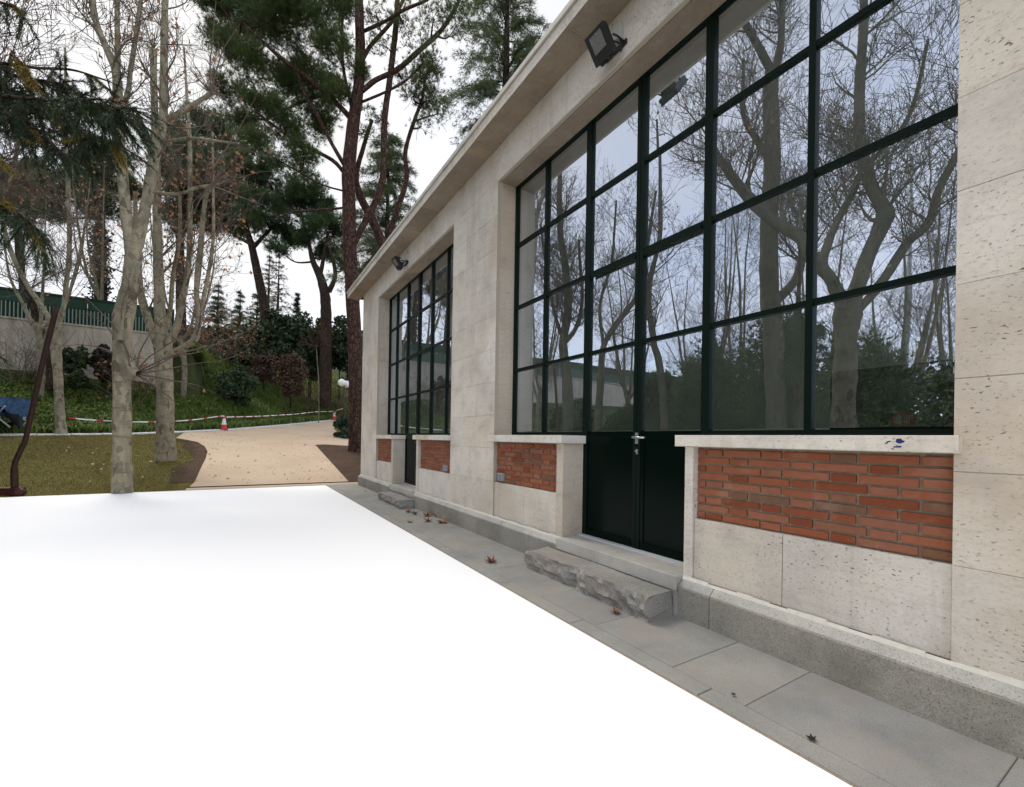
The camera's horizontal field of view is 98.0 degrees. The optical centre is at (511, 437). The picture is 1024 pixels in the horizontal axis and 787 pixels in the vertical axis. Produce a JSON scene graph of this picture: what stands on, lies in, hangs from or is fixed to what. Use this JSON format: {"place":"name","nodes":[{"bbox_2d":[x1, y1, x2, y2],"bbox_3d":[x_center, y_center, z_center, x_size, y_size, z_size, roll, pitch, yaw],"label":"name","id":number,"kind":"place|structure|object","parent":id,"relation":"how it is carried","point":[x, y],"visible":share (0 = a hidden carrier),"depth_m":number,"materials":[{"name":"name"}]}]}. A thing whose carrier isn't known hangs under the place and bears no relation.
{"place":"outdoors","nodes":[
{"label":"outdoors","id":0,"kind":"place"},
{"bbox_2d":[177,421,347,486],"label":"gravel path","id":1,"kind":"structure","parent":0,"point":[268,456],"depth_m":17.59,"materials":[{"name":"beige gravel"}]},
{"bbox_2d":[187,433,354,482],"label":"path litter","id":2,"kind":"object","parent":1,"relation":"on","point":[279,452],"visible":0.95,"depth_m":18.64,"materials":[{"name":"brown plant"}]},
{"bbox_2d":[0,0,569,357],"label":"sky","id":3,"kind":"structure","parent":0,"point":[429,155],"materials":[{"name":"white"}]},
{"bbox_2d":[0,351,710,584],"bbox_3d":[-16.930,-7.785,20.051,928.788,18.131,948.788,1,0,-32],"label":"ground","id":4,"kind":"structure","parent":0,"point":[195,374],"depth_m":14.16,"materials":[{"name":"green plant"}]},
{"bbox_2d":[0,397,30,428],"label":"skip cart","id":5,"kind":"object","parent":4,"relation":"on","point":[13,410],"visible":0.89,"depth_m":18.17,"materials":[{"name":"blue paint"}]},
{"bbox_2d":[0,306,59,494],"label":"bent post","id":6,"kind":"object","parent":4,"relation":"on","point":[14,488],"visible":1,"depth_m":10.11,"materials":[{"name":"wood"}]},
{"bbox_2d":[0,151,60,288],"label":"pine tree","id":7,"kind":"object","parent":4,"relation":"on","point":[27,203],"visible":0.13,"depth_m":36.09,"materials":[{"name":"green plant"}]},
{"bbox_2d":[0,146,80,389],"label":"leaning tree","id":8,"kind":"object","parent":4,"relation":"on","point":[32,305],"visible":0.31,"depth_m":22.20,"materials":[{"name":"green plant"}]},
{"bbox_2d":[0,303,90,382],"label":"bare shrub","id":9,"kind":"object","parent":4,"relation":"on","point":[24,374],"visible":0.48,"depth_m":22.80,"materials":[{"name":"plant"}]},
{"bbox_2d":[0,0,106,204],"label":"plane tree","id":10,"kind":"object","parent":4,"relation":"on","point":[10,148],"visible":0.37,"depth_m":12.21,"materials":[{"name":"brown plant"}]},
{"bbox_2d":[0,15,122,433],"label":"plane tree","id":11,"kind":"object","parent":4,"relation":"on","point":[58,390],"visible":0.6,"depth_m":19.10,"materials":[{"name":"grey plant"}]},
{"bbox_2d":[0,154,131,401],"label":"plane tree","id":12,"kind":"object","parent":4,"relation":"on","point":[38,327],"visible":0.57,"depth_m":22.06,"materials":[{"name":"grey plant"}]},
{"bbox_2d":[62,344,91,390],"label":"bush","id":13,"kind":"object","parent":4,"relation":"on","point":[75,361],"visible":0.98,"depth_m":23.15,"materials":[{"name":"green plant"}]},
{"bbox_2d":[23,139,142,300],"bbox_3d":[-35.032,-14.542,36.357,10.332,17.996,5.816,1,0,1],"label":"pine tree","id":14,"kind":"object","parent":4,"relation":"on","point":[116,210],"visible":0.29,"depth_m":35.98,"materials":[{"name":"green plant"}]},
{"bbox_2d":[0,316,172,383],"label":"retaining wall","id":15,"kind":"structure","parent":4,"relation":"on","point":[98,335],"depth_m":24.49,"materials":[{"name":"concrete"}]},
{"bbox_2d":[0,286,173,333],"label":"green fence","id":16,"kind":"object","parent":15,"relation":"on","point":[11,302],"visible":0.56,"depth_m":24.73,"materials":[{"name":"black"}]},
{"bbox_2d":[42,95,131,299],"bbox_3d":[-27.799,-13.515,27.585,7.245,16.408,6.139,1,0,-32],"label":"plane tree","id":17,"kind":"object","parent":4,"relation":"on","point":[99,294],"visible":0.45,"depth_m":28.02,"materials":[{"name":"grey plant"}]},
{"bbox_2d":[0,1,179,382],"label":"cedar","id":18,"kind":"object","parent":4,"relation":"on","point":[65,109],"visible":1,"depth_m":2.62,"materials":[{"name":"green plant"}]},
{"bbox_2d":[0,433,197,496],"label":"lawn grass","id":19,"kind":"structure","parent":4,"relation":"on","point":[57,445],"depth_m":14.06,"materials":[{"name":"green plant"}]},
{"bbox_2d":[87,343,111,394],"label":"bush","id":20,"kind":"object","parent":4,"relation":"on","point":[99,352],"visible":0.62,"depth_m":23.66,"materials":[{"name":"green plant"}]},
{"bbox_2d":[0,428,228,433],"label":"soil verge","id":21,"kind":"structure","parent":4,"relation":"on","point":[139,431],"depth_m":21.66,"materials":[{"name":"brown soil"}]},
{"bbox_2d":[82,335,178,403],"bbox_3d":[-20.382,-3.490,23.942,4.391,4.234,5.581,1,0,-32],"label":"bare shrub","id":22,"kind":"object","parent":4,"relation":"on","point":[133,380],"visible":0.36,"depth_m":23.37,"materials":[{"name":"brown plant"}]},
{"bbox_2d":[46,0,279,493],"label":"plane tree","id":23,"kind":"object","parent":4,"relation":"on","point":[124,367],"visible":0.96,"depth_m":10.79,"materials":[{"name":"grey plant"}]},
{"bbox_2d":[0,420,335,435],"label":"kerb","id":24,"kind":"structure","parent":4,"relation":"on","point":[40,434],"depth_m":22.26,"materials":[{"name":"stone"}]},
{"bbox_2d":[220,417,227,429],"bbox_3d":[-15.828,-0.819,24.481,0.380,0.715,0.380,1,0,-32],"label":"traffic cone","id":25,"kind":"object","parent":24,"relation":"on","point":[224,426],"visible":1,"depth_m":24.40,"materials":[{"name":"red"}]},
{"bbox_2d":[68,416,223,421],"bbox_3d":[-17.166,-0.992,21.738,1.006,0.550,6.303,1,0,31],"label":"barrier tape","id":26,"kind":"object","parent":25,"relation":"attached to","point":[143,421],"visible":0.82,"depth_m":20.91,"materials":[{"name":"white plastic"}]},
{"bbox_2d":[230,408,342,416],"bbox_3d":[-13.102,-1.638,30.405,5.212,1.147,12.031,1,0,2],"label":"barrier tape","id":27,"kind":"object","parent":25,"relation":"attached to","point":[284,414],"visible":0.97,"depth_m":29.69,"materials":[{"name":"white plastic"}]},
{"bbox_2d":[96,144,241,396],"bbox_3d":[-20.422,-9.734,27.404,6.658,15.509,7.435,1,0,-15],"label":"plane tree","id":28,"kind":"object","parent":4,"relation":"on","point":[183,358],"visible":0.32,"depth_m":26.94,"materials":[{"name":"grey plant"}]},
{"bbox_2d":[83,0,264,461],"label":"plane tree","id":29,"kind":"object","parent":4,"relation":"on","point":[165,446],"visible":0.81,"depth_m":15.22,"materials":[{"name":"grey plant"}]},
{"bbox_2d":[0,339,348,433],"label":"bank grass","id":30,"kind":"structure","parent":4,"relation":"on","point":[83,404],"depth_m":25.16,"materials":[{"name":"green plant"}]},
{"bbox_2d":[139,99,221,342],"bbox_3d":[-29.158,-17.633,39.783,6.629,24.044,8.668,1,0,-32],"label":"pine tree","id":31,"kind":"object","parent":4,"relation":"on","point":[193,132],"visible":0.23,"depth_m":38.54,"materials":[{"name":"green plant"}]},
{"bbox_2d":[170,438,207,482],"bbox_3d":[-12.075,0.629,16.539,1.552,1.165,10.160,1,0,-41],"label":"soil border","id":32,"kind":"object","parent":4,"relation":"on","point":[192,470],"visible":0.94,"depth_m":14.60,"materials":[{"name":"brown soil"}]},
{"bbox_2d":[46,440,348,487],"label":"lawn leaves","id":33,"kind":"object","parent":4,"relation":"on","point":[169,469],"visible":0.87,"depth_m":14.53,"materials":[{"name":"brown plant"}]},
{"bbox_2d":[187,325,223,346],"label":"hilltop hedge","id":34,"kind":"object","parent":4,"relation":"on","point":[203,334],"visible":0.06,"depth_m":41.12,"materials":[{"name":"green plant"}]},
{"bbox_2d":[166,289,249,361],"bbox_3d":[-22.280,-7.724,31.121,5.940,5.776,6.817,1,0,44],"label":"bare shrub","id":35,"kind":"object","parent":4,"relation":"on","point":[204,336],"visible":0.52,"depth_m":31.08,"materials":[{"name":"brown plant"}]},
{"bbox_2d":[203,280,230,328],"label":"spruce","id":36,"kind":"object","parent":4,"relation":"on","point":[217,307],"visible":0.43,"depth_m":43.79,"materials":[{"name":"green plant"}]},
{"bbox_2d":[198,338,237,367],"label":"dark bush","id":37,"kind":"object","parent":4,"relation":"on","point":[228,353],"visible":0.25,"depth_m":36.69,"materials":[{"name":"green plant"}]},
{"bbox_2d":[161,107,294,383],"bbox_3d":[-25.653,-17.280,40.050,12.213,25.285,8.732,1,0,36],"label":"pine tree","id":38,"kind":"object","parent":4,"relation":"on","point":[260,214],"visible":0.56,"depth_m":39.36,"materials":[{"name":"green plant"}]},
{"bbox_2d":[207,321,251,365],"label":"hilltop hedge","id":39,"kind":"object","parent":4,"relation":"on","point":[231,333],"visible":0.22,"depth_m":41.48,"materials":[{"name":"green plant"}]},
{"bbox_2d":[185,293,277,367],"bbox_3d":[-22.845,-8.582,35.323,7.235,5.698,5.008,1,0,-7],"label":"bare shrub","id":40,"kind":"object","parent":4,"relation":"on","point":[250,339],"visible":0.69,"depth_m":35.58,"materials":[{"name":"brown plant"}]},
{"bbox_2d":[215,363,262,406],"bbox_3d":[-18.451,-3.377,30.109,2.803,3.428,2.509,1,0,-32],"label":"green bush","id":41,"kind":"object","parent":4,"relation":"on","point":[238,384],"visible":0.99,"depth_m":29.60,"materials":[{"name":"green plant"}]},
{"bbox_2d":[227,289,250,328],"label":"spruce","id":42,"kind":"object","parent":4,"relation":"on","point":[238,300],"visible":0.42,"depth_m":44.83,"materials":[{"name":"green plant"}]},
{"bbox_2d":[231,292,260,345],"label":"spruce","id":43,"kind":"object","parent":4,"relation":"on","point":[256,313],"visible":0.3,"depth_m":42.73,"materials":[{"name":"green plant"}]},
{"bbox_2d":[249,353,277,390],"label":"dry bush","id":44,"kind":"object","parent":4,"relation":"on","point":[264,373],"visible":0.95,"depth_m":35.67,"materials":[{"name":"brown plant"}]},
{"bbox_2d":[237,306,298,383],"bbox_3d":[-21.752,-8.165,41.074,5.295,7.478,5.537,1,0,6],"label":"laurel bush","id":45,"kind":"object","parent":4,"relation":"on","point":[276,329],"visible":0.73,"depth_m":39.48,"materials":[{"name":"green plant"}]},
{"bbox_2d":[255,254,282,311],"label":"conifer","id":46,"kind":"object","parent":4,"relation":"on","point":[268,288],"visible":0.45,"depth_m":60.00,"materials":[{"name":"green plant"}]},
{"bbox_2d":[186,482,357,489],"bbox_3d":[-6.405,1.377,12.990,5.021,0.016,0.420,1,0,-32],"label":"gravel strip","id":47,"kind":"object","parent":4,"relation":"on","point":[227,487],"visible":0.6,"depth_m":12.65,"materials":[{"name":"beige gravel"}]},
{"bbox_2d":[187,481,357,487],"bbox_3d":[-6.224,1.393,13.378,5.738,0.084,0.050,1,0,-32],"label":"edging strip","id":48,"kind":"object","parent":4,"relation":"on","point":[270,484],"visible":0.29,"depth_m":12.86,"materials":[{"name":"brown"}]},
{"bbox_2d":[263,254,293,315],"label":"conifer","id":49,"kind":"object","parent":4,"relation":"on","point":[278,292],"visible":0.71,"depth_m":57.96,"materials":[{"name":"green plant"}]},
{"bbox_2d":[271,351,308,407],"bbox_3d":[-17.303,-4.219,34.974,2.716,5.100,2.632,1,0,19],"label":"dry bush","id":50,"kind":"object","parent":4,"relation":"on","point":[293,363],"visible":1,"depth_m":34.50,"materials":[{"name":"brown plant"}]},
{"bbox_2d":[292,292,301,383],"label":"cypress","id":51,"kind":"object","parent":4,"relation":"on","point":[297,304],"visible":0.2,"depth_m":46.88,"materials":[{"name":"green plant"}]},
{"bbox_2d":[285,310,319,397],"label":"laurel bush","id":52,"kind":"object","parent":4,"relation":"on","point":[299,325],"visible":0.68,"depth_m":40.19,"materials":[{"name":"green plant"}]},
{"bbox_2d":[279,366,332,414],"bbox_3d":[-16.197,-3.636,35.238,4.310,4.204,5.780,1,0,-20],"label":"bare shrub","id":53,"kind":"object","parent":4,"relation":"on","point":[308,401],"visible":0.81,"depth_m":35.16,"materials":[{"name":"plant"}]},
{"bbox_2d":[258,162,359,408],"bbox_3d":[-18.643,-13.309,40.327,9.935,22.100,7.030,1,0,-4],"label":"pine tree","id":54,"kind":"object","parent":4,"relation":"on","point":[300,192],"visible":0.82,"depth_m":39.71,"materials":[{"name":"green plant"}]},
{"bbox_2d":[301,354,318,396],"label":"dark bush","id":55,"kind":"object","parent":4,"relation":"on","point":[314,372],"visible":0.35,"depth_m":41.43,"materials":[{"name":"green plant"}]},
{"bbox_2d":[298,323,334,422],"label":"sapling","id":56,"kind":"object","parent":4,"relation":"on","point":[316,345],"visible":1,"depth_m":32.97,"materials":[{"name":"green plant"}]},
{"bbox_2d":[298,367,348,417],"bbox_3d":[-14.245,-3.657,36.219,6.058,4.621,6.592,1,0,-32],"label":"bare shrub","id":57,"kind":"object","parent":4,"relation":"on","point":[337,393],"visible":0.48,"depth_m":36.19,"materials":[{"name":"plant"}]},
{"bbox_2d":[316,444,360,480],"bbox_3d":[-2.866,0.930,20.694,10.844,1.022,8.884,1,0,-32],"label":"soil bed","id":58,"kind":"object","parent":4,"relation":"on","point":[346,458],"visible":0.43,"depth_m":18.12,"materials":[{"name":"brown soil"}]},
{"bbox_2d":[190,0,481,451],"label":"pine tree","id":59,"kind":"object","parent":58,"relation":"on","point":[260,22],"visible":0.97,"depth_m":20.36,"materials":[{"name":"green plant"}]},
{"bbox_2d":[314,314,362,400],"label":"hilltop hedge","id":60,"kind":"object","parent":4,"relation":"on","point":[339,349],"visible":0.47,"depth_m":41.44,"materials":[{"name":"green plant"}]},
{"bbox_2d":[333,415,348,438],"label":"bush","id":61,"kind":"object","parent":4,"relation":"on","point":[341,423],"visible":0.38,"depth_m":25.17,"materials":[{"name":"green plant"}]},
{"bbox_2d":[338,376,348,416],"bbox_3d":[-10.597,-2.107,28.046,0.466,3.725,0.977,1,0,12],"label":"globe lamp","id":62,"kind":"object","parent":4,"relation":"on","point":[343,382],"visible":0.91,"depth_m":27.96,"materials":[{"name":"grey glass"}]},
{"bbox_2d":[341,338,362,389],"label":"dark bush","id":63,"kind":"object","parent":4,"relation":"on","point":[346,370],"visible":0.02,"depth_m":41.16,"materials":[{"name":"green plant"}]},
{"bbox_2d":[319,125,417,296],"bbox_3d":[-9.709,-11.786,33.181,8.964,22.497,9.053,1,0,-32],"label":"cedar tree","id":64,"kind":"object","parent":4,"relation":"on","point":[395,169],"visible":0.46,"depth_m":32.42,"materials":[{"name":"green plant"}]},
{"bbox_2d":[355,48,452,248],"bbox_3d":[-5.333,-10.793,22.089,4.778,17.778,2.382,1,0,-23],"label":"pine tree","id":65,"kind":"object","parent":4,"relation":"on","point":[381,238],"visible":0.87,"depth_m":22.36,"materials":[{"name":"green plant"}]},
{"bbox_2d":[434,0,551,146],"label":"cedar tree","id":66,"kind":"object","parent":4,"relation":"on","point":[485,87],"visible":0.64,"depth_m":29.42,"materials":[{"name":"green plant"}]},
{"bbox_2d":[326,485,856,786],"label":"sand joint","id":67,"kind":"object","parent":4,"relation":"on","point":[807,759],"visible":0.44,"depth_m":2.67,"materials":[{"name":"grey sand"}]},
{"bbox_2d":[347,0,1023,759],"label":"pavilion","id":68,"kind":"structure","parent":4,"relation":"on","point":[671,294],"depth_m":3.48,"materials":[{"name":"beige stone"}]},
{"bbox_2d":[391,253,408,270],"bbox_3d":[-2.516,-3.955,9.968,0.318,0.361,0.297,1,0,-32],"label":"floodlight","id":69,"kind":"object","parent":68,"relation":"attached to","point":[397,262],"visible":1,"depth_m":9.92,"materials":[{"name":"grey plastic"}]},
{"bbox_2d":[405,433,428,484],"bbox_3d":[-2.187,0.492,10.173,0.130,1.201,1.634,1,0,-32],"label":"door","id":70,"kind":"structure","parent":68,"relation":"in","point":[410,443],"depth_m":10.55,"materials":[{"name":"black paint"}]},
{"bbox_2d":[387,243,453,485],"bbox_3d":[-2.076,-1.356,10.101,0.072,4.906,4.902,1,0,-32],"label":"window","id":71,"kind":"structure","parent":68,"relation":"in","point":[420,318],"depth_m":10.01,"materials":[{"name":"glass"}]},
{"bbox_2d":[442,465,447,470],"bbox_3d":[-1.216,0.545,8.069,0.079,0.110,0.095,1,0,-32],"label":"socket box","id":72,"kind":"object","parent":68,"relation":"attached to","point":[444,467],"visible":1,"depth_m":8.03,"materials":[{"name":"grey plastic"}]},
{"bbox_2d":[497,473,504,480],"bbox_3d":[-0.166,0.557,6.367,0.079,0.110,0.095,1,0,-32],"label":"socket box","id":73,"kind":"object","parent":68,"relation":"attached to","point":[500,476],"visible":1,"depth_m":6.33,"materials":[{"name":"grey plastic"}]},
{"bbox_2d":[585,20,626,67],"bbox_3d":[0.917,-3.916,4.402,0.318,0.361,0.297,1,0,-32],"label":"floodlight","id":74,"kind":"object","parent":68,"relation":"attached to","point":[602,41],"visible":1,"depth_m":4.37,"materials":[{"name":"grey plastic"}]},
{"bbox_2d":[585,431,699,561],"bbox_3d":[1.265,0.532,4.577,0.130,1.201,1.621,1,0,-32],"label":"door","id":75,"kind":"structure","parent":68,"relation":"in","point":[609,454],"depth_m":4.50,"materials":[{"name":"black paint"}]},
{"bbox_2d":[512,0,959,549],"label":"window","id":76,"kind":"structure","parent":68,"relation":"in","point":[759,231],"depth_m":3.57,"materials":[{"name":"black paint"}]},
{"bbox_2d":[0,485,852,786],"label":"white paving","id":77,"kind":"structure","parent":0,"point":[320,635],"depth_m":2.78,"materials":[{"name":"white"}]},
{"bbox_2d":[327,484,1023,786],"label":"pavement","id":78,"kind":"structure","parent":0,"point":[862,740],"depth_m":2.61,"materials":[{"name":"grey concrete"}]},
{"bbox_2d":[377,491,413,508],"bbox_3d":[-2.595,1.342,9.770,0.329,0.182,1.683,1,0,-32],"label":"stone step","id":79,"kind":"object","parent":78,"relation":"on","point":[399,501],"visible":1,"depth_m":9.37,"materials":[{"name":"stone"}]},
{"bbox_2d":[486,555,495,561],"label":"fallen leaf","id":80,"kind":"object","parent":78,"relation":"on","point":[490,559],"visible":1,"depth_m":5.25,"materials":[{"name":"brown plant"}]},
{"bbox_2d":[524,547,672,621],"bbox_3d":[0.729,1.365,4.365,0.348,0.212,1.771,1,0,-32],"label":"stone step","id":81,"kind":"object","parent":78,"relation":"on","point":[641,600],"visible":0.99,"depth_m":4.05,"materials":[{"name":"stone"}]},
{"bbox_2d":[610,607,621,612],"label":"fallen leaf","id":82,"kind":"object","parent":78,"relation":"on","point":[615,610],"visible":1,"depth_m":3.75,"materials":[{"name":"brown plant"}]},
{"bbox_2d":[806,733,815,739],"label":"fallen leaf","id":83,"kind":"object","parent":78,"relation":"on","point":[811,737],"visible":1,"depth_m":2.18,"materials":[{"name":"black plant"}]}
]}

